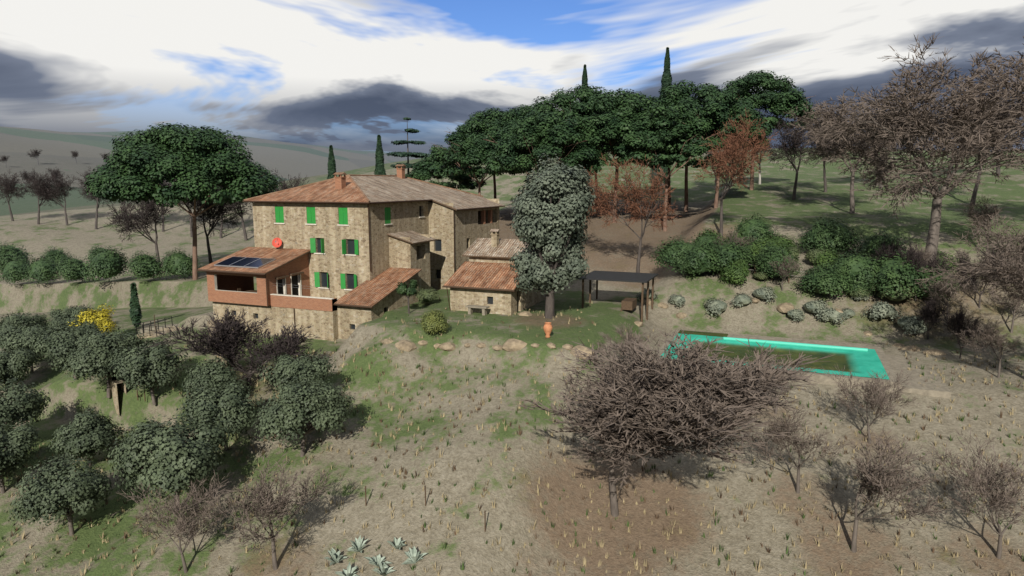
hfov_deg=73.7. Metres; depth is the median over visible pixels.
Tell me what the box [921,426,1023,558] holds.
bare fruit tree
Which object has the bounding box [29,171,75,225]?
bare tree
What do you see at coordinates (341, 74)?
sky
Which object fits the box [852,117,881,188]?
oak
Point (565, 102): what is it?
stone pine
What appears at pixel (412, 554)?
cardoon plants
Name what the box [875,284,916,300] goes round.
bank shrub
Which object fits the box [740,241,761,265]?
bank shrub
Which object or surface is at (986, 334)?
bare tree
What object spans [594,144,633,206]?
stone pine
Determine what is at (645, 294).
sage bush
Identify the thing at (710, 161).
pale ash
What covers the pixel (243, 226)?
field oak
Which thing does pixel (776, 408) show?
fruit tree
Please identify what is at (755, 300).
boulder
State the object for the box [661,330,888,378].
swimming pool
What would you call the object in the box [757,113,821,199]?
field oak
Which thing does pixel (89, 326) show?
olive
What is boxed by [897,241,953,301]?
bank brush
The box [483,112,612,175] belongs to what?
stone pine
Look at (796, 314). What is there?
sage shrub
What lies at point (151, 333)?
railed terrace
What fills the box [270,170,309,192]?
field oak
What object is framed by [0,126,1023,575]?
ground
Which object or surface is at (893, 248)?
bush
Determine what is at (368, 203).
gutters and pipes
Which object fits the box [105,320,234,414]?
dry stone walls
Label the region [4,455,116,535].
olive
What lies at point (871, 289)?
bank shrub
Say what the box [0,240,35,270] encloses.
hedge shrub
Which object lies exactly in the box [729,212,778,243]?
bank shrub
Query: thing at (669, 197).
stone pine
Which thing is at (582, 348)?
boulder
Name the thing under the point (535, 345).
boulder
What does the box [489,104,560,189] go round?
stone pine
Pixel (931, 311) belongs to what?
bank brush
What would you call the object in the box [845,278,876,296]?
bank shrub
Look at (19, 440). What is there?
olive
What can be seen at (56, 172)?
field oak
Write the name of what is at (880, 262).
bank shrub
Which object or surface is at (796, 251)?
bank shrub
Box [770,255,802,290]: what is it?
bare shrub
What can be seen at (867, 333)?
boulder
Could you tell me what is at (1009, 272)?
bare tree
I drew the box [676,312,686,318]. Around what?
boulder
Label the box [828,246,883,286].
bank shrub
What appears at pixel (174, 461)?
olive
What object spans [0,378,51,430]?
olive
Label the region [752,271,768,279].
bank shrub
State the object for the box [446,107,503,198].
stone pine
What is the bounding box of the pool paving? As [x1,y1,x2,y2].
[656,329,950,397]
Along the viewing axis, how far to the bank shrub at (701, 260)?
67.28 m
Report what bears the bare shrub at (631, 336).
on the ground
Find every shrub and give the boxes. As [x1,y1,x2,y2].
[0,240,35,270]
[0,255,32,285]
[17,254,61,285]
[37,245,73,266]
[54,253,90,281]
[79,245,131,283]
[84,243,108,262]
[124,249,166,279]
[155,247,200,278]
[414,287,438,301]
[650,233,711,273]
[672,250,699,274]
[679,237,720,276]
[689,228,724,247]
[693,227,724,244]
[707,238,755,274]
[714,230,756,248]
[718,258,750,286]
[722,230,745,247]
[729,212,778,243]
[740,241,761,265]
[748,238,771,265]
[751,239,802,277]
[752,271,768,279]
[753,248,790,278]
[758,236,791,252]
[764,232,798,247]
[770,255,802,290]
[784,245,801,257]
[787,308,804,320]
[794,262,854,297]
[796,217,848,253]
[803,249,828,263]
[806,214,864,254]
[810,249,843,268]
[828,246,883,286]
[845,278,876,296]
[845,288,868,297]
[852,229,908,256]
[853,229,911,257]
[866,281,881,291]
[869,250,932,299]
[872,257,892,276]
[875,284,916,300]
[907,242,940,266]
[911,265,961,299]
[935,249,958,277]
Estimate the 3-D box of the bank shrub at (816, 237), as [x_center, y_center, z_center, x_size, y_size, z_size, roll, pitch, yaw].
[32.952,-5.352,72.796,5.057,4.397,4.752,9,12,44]
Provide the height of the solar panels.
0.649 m
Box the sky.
[0,0,1023,152]
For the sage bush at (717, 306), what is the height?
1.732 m
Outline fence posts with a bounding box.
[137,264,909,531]
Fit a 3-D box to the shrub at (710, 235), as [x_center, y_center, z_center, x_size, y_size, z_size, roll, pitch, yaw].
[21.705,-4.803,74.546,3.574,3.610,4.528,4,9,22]
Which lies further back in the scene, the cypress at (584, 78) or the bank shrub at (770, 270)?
the cypress at (584, 78)
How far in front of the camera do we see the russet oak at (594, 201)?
82.11 m
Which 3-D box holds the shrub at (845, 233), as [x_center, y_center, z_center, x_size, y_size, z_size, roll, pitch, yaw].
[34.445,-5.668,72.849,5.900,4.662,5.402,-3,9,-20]
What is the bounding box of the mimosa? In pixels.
[68,304,116,331]
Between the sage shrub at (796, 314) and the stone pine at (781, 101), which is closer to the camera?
the sage shrub at (796, 314)
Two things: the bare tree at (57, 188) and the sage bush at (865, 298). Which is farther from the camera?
the bare tree at (57, 188)
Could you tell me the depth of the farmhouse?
65.99 m
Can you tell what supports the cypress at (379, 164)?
on the ground
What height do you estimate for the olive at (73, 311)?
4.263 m
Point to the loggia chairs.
(239, 289)
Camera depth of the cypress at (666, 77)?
143.89 m
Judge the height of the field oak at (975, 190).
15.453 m
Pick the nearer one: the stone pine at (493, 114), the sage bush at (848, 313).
the sage bush at (848, 313)
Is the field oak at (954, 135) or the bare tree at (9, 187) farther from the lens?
the bare tree at (9, 187)
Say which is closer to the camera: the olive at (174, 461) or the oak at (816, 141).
the olive at (174, 461)
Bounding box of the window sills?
[274,216,424,289]
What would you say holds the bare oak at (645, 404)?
on the ground
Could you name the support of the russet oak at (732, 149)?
on the ground
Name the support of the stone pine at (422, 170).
on the ground
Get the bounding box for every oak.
[0,155,9,167]
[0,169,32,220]
[19,169,33,191]
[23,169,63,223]
[26,148,42,164]
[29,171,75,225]
[45,167,66,183]
[70,151,78,162]
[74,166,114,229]
[104,199,175,266]
[161,180,184,231]
[167,182,213,236]
[174,180,252,263]
[212,185,238,237]
[219,190,249,240]
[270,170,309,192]
[509,153,595,318]
[515,329,832,516]
[584,167,609,222]
[586,153,681,272]
[689,108,775,235]
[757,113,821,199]
[783,89,911,213]
[789,33,1023,269]
[799,118,857,191]
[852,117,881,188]
[875,137,917,185]
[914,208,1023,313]
[940,100,994,177]
[945,104,1021,204]
[977,92,1023,175]
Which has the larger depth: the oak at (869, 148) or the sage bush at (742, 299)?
the oak at (869, 148)
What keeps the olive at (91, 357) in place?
on the ground
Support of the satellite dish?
on the farmhouse
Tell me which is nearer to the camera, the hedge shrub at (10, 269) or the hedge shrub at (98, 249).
the hedge shrub at (10, 269)
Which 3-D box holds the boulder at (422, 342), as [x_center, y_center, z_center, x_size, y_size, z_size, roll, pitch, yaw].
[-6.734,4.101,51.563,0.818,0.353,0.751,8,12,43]
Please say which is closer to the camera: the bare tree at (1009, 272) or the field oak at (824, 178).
the bare tree at (1009, 272)
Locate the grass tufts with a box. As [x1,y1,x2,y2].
[0,296,1023,575]
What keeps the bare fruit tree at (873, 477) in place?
on the ground
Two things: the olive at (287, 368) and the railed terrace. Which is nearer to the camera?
the olive at (287, 368)
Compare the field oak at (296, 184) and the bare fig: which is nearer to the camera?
the bare fig
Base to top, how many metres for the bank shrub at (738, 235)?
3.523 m
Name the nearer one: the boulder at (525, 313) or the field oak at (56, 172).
the boulder at (525, 313)
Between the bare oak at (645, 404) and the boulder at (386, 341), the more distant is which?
the boulder at (386, 341)
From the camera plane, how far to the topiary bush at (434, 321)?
51.35 m
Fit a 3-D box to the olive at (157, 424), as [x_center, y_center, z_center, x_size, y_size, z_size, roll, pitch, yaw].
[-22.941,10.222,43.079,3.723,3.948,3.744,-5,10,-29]
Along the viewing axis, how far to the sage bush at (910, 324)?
58.30 m
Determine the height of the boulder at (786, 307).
0.750 m
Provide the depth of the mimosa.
65.01 m
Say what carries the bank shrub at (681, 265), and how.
on the ground
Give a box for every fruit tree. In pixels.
[117,472,238,572]
[192,451,334,569]
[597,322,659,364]
[739,349,816,413]
[844,423,958,552]
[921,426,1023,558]
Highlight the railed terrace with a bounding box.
[135,316,184,339]
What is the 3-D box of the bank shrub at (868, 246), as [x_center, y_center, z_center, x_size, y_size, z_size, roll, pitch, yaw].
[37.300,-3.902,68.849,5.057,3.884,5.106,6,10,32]
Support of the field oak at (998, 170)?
on the ground
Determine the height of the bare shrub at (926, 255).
4.321 m
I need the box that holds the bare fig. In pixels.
[137,306,335,388]
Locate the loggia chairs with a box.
[237,288,256,292]
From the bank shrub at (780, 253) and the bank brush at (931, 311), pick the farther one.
the bank shrub at (780, 253)
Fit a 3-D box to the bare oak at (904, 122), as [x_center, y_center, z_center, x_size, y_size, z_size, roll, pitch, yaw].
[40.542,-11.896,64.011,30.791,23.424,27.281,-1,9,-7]
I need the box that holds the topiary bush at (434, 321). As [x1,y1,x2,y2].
[420,308,450,334]
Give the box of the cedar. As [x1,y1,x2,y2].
[387,117,428,174]
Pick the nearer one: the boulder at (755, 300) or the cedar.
the boulder at (755, 300)
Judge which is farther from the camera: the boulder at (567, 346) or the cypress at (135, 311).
the cypress at (135, 311)
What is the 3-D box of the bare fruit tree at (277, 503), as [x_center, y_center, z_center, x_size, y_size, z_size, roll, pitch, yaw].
[-11.023,11.018,31.863,3.754,6.698,7.118,7,11,40]
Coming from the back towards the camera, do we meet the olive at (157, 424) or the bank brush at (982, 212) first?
the bank brush at (982, 212)
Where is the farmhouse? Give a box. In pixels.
[198,164,504,340]
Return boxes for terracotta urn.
[543,322,552,337]
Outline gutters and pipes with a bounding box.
[196,199,514,329]
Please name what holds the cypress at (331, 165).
on the ground
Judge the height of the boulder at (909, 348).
0.677 m
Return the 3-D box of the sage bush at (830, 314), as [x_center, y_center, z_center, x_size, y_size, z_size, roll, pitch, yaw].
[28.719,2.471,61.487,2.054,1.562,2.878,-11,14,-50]
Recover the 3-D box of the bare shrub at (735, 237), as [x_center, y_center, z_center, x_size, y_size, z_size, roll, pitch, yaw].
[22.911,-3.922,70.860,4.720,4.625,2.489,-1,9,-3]
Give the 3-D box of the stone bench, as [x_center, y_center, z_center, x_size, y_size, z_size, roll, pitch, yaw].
[-3.010,1.986,59.490,2.000,0.840,0.700,4,9,22]
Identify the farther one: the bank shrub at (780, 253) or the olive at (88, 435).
the bank shrub at (780, 253)
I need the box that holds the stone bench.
[465,305,489,314]
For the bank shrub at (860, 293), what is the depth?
62.38 m
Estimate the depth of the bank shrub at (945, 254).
64.44 m
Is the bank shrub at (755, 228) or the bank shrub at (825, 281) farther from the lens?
the bank shrub at (755, 228)
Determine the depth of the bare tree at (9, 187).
142.83 m
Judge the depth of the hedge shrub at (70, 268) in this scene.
95.68 m
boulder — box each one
[381,338,392,343]
[395,340,416,351]
[418,340,427,345]
[439,342,455,350]
[476,342,485,347]
[492,345,501,349]
[502,339,526,350]
[517,311,531,315]
[531,343,539,347]
[546,342,555,348]
[562,344,573,349]
[570,345,593,358]
[634,321,642,326]
[639,298,653,304]
[658,302,668,307]
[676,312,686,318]
[751,297,759,302]
[776,302,794,312]
[863,331,872,335]
[892,343,904,347]
[902,345,921,350]
[923,349,946,354]
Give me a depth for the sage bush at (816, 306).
61.99 m
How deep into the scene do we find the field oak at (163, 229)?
143.42 m
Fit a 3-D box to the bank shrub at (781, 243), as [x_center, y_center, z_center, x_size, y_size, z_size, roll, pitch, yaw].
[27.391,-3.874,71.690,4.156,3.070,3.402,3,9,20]
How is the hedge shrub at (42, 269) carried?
on the ground
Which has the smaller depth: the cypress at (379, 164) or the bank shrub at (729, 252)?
the bank shrub at (729, 252)
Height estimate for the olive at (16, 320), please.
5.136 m
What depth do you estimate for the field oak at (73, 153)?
626.29 m
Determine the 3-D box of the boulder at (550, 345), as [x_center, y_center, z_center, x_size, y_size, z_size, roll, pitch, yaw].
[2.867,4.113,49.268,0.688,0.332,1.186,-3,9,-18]
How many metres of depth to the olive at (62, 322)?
64.16 m
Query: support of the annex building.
on the ground
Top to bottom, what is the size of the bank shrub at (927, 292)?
3.431 m
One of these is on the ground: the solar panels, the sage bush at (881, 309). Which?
the sage bush at (881, 309)
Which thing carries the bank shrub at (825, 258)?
on the ground
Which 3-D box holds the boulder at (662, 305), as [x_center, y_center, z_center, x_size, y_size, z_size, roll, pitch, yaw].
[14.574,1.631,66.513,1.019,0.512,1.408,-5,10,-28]
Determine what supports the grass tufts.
on the ground
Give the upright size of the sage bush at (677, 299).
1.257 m
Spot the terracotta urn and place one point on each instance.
(547, 327)
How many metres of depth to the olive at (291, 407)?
39.63 m
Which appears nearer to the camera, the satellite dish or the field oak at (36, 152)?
the satellite dish
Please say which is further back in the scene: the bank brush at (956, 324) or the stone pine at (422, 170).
the stone pine at (422, 170)
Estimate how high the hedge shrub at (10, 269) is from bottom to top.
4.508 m
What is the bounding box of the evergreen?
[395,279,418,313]
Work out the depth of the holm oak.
55.69 m
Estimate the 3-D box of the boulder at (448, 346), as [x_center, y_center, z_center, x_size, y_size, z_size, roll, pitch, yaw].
[-4.679,4.311,51.205,1.411,0.550,1.324,-7,11,-38]
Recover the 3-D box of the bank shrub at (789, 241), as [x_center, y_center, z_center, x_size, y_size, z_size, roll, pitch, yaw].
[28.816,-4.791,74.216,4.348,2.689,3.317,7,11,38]
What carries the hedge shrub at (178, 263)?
on the ground
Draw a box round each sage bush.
[635,288,658,299]
[667,294,685,307]
[703,297,726,316]
[729,292,752,307]
[752,286,776,301]
[802,299,827,316]
[814,307,846,325]
[840,307,855,319]
[851,296,871,300]
[862,301,903,320]
[897,315,927,334]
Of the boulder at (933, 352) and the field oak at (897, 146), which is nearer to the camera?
the boulder at (933, 352)
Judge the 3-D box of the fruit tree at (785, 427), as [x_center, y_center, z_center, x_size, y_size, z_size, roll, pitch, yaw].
[14.529,8.723,35.911,5.982,5.627,3.155,6,11,36]
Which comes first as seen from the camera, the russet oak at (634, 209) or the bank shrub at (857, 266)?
the bank shrub at (857, 266)
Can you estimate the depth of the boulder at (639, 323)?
60.56 m
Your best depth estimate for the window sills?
65.84 m
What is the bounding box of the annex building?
[443,229,545,314]
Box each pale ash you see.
[701,150,723,188]
[748,109,778,183]
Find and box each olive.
[0,310,52,350]
[0,322,57,372]
[0,346,42,389]
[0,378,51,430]
[0,419,39,493]
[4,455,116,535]
[29,325,106,380]
[46,406,125,466]
[47,303,97,328]
[48,314,98,328]
[59,320,101,350]
[60,325,153,397]
[106,413,234,507]
[107,337,189,404]
[117,416,170,447]
[175,377,265,450]
[182,357,245,394]
[249,373,355,456]
[255,352,336,393]
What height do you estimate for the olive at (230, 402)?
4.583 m
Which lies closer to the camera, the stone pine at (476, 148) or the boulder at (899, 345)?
the boulder at (899, 345)
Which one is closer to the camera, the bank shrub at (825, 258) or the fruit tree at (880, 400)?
the fruit tree at (880, 400)
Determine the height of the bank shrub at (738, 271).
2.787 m
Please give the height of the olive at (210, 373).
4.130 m
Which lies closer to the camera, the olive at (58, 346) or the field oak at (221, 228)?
the olive at (58, 346)
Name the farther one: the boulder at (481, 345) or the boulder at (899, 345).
the boulder at (899, 345)
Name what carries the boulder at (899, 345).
on the ground
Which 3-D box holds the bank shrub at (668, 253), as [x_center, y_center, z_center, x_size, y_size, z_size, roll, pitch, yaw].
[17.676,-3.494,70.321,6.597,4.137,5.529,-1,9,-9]
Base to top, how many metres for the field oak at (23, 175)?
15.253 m
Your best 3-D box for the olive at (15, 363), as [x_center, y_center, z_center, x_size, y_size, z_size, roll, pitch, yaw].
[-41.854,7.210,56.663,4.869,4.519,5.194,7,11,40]
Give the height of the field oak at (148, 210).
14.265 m
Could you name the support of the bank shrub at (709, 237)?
on the ground
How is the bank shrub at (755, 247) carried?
on the ground
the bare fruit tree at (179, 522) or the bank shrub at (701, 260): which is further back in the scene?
the bank shrub at (701, 260)
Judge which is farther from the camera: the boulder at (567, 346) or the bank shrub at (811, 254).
the bank shrub at (811, 254)
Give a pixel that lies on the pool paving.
(892, 364)
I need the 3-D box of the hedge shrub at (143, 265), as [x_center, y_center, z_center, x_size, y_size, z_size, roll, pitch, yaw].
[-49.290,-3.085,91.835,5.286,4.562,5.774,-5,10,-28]
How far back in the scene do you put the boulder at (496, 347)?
49.68 m
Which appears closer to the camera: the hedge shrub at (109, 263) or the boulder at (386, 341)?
the boulder at (386, 341)
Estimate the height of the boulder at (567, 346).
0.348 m
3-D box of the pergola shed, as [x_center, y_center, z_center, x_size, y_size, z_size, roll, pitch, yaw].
[10.015,0.940,64.262,6.300,4.220,5.800,4,9,22]
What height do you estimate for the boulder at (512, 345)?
0.794 m
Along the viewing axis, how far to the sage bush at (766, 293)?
64.40 m
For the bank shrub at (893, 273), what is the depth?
60.65 m
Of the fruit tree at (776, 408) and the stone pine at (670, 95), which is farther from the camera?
the stone pine at (670, 95)
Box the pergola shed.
[578,271,657,321]
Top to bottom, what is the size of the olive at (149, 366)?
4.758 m
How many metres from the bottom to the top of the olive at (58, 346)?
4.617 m
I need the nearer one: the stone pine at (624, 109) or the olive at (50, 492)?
the olive at (50, 492)
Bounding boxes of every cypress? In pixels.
[129,282,142,327]
[327,145,336,178]
[374,135,385,174]
[580,64,589,182]
[654,47,672,186]
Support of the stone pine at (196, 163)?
on the ground
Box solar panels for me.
[214,256,275,267]
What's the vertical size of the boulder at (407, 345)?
0.704 m
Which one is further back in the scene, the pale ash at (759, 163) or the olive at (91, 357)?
the pale ash at (759, 163)
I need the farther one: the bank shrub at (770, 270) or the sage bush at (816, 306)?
the bank shrub at (770, 270)
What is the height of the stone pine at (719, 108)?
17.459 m
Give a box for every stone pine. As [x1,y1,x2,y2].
[82,122,283,279]
[405,144,487,189]
[430,119,526,194]
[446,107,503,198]
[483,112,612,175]
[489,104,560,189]
[521,84,621,148]
[559,88,678,222]
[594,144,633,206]
[609,102,726,230]
[642,80,741,211]
[668,167,670,204]
[674,88,774,207]
[705,70,819,189]
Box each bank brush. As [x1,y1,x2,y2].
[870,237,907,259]
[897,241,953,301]
[916,271,976,320]
[917,297,951,338]
[936,306,987,358]
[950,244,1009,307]
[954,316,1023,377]
[957,192,1004,254]
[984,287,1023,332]
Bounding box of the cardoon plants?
[325,535,426,575]
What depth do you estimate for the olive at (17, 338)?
59.08 m
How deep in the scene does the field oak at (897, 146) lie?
112.56 m
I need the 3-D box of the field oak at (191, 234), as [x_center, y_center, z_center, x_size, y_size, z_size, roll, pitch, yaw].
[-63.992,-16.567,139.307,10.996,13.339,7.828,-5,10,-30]
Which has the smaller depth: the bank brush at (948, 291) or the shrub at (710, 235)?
the bank brush at (948, 291)
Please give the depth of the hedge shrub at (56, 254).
112.62 m
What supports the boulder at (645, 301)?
on the ground
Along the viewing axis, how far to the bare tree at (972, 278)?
60.29 m
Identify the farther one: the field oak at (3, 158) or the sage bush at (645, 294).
the field oak at (3, 158)
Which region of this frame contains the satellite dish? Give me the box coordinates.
[272,238,281,246]

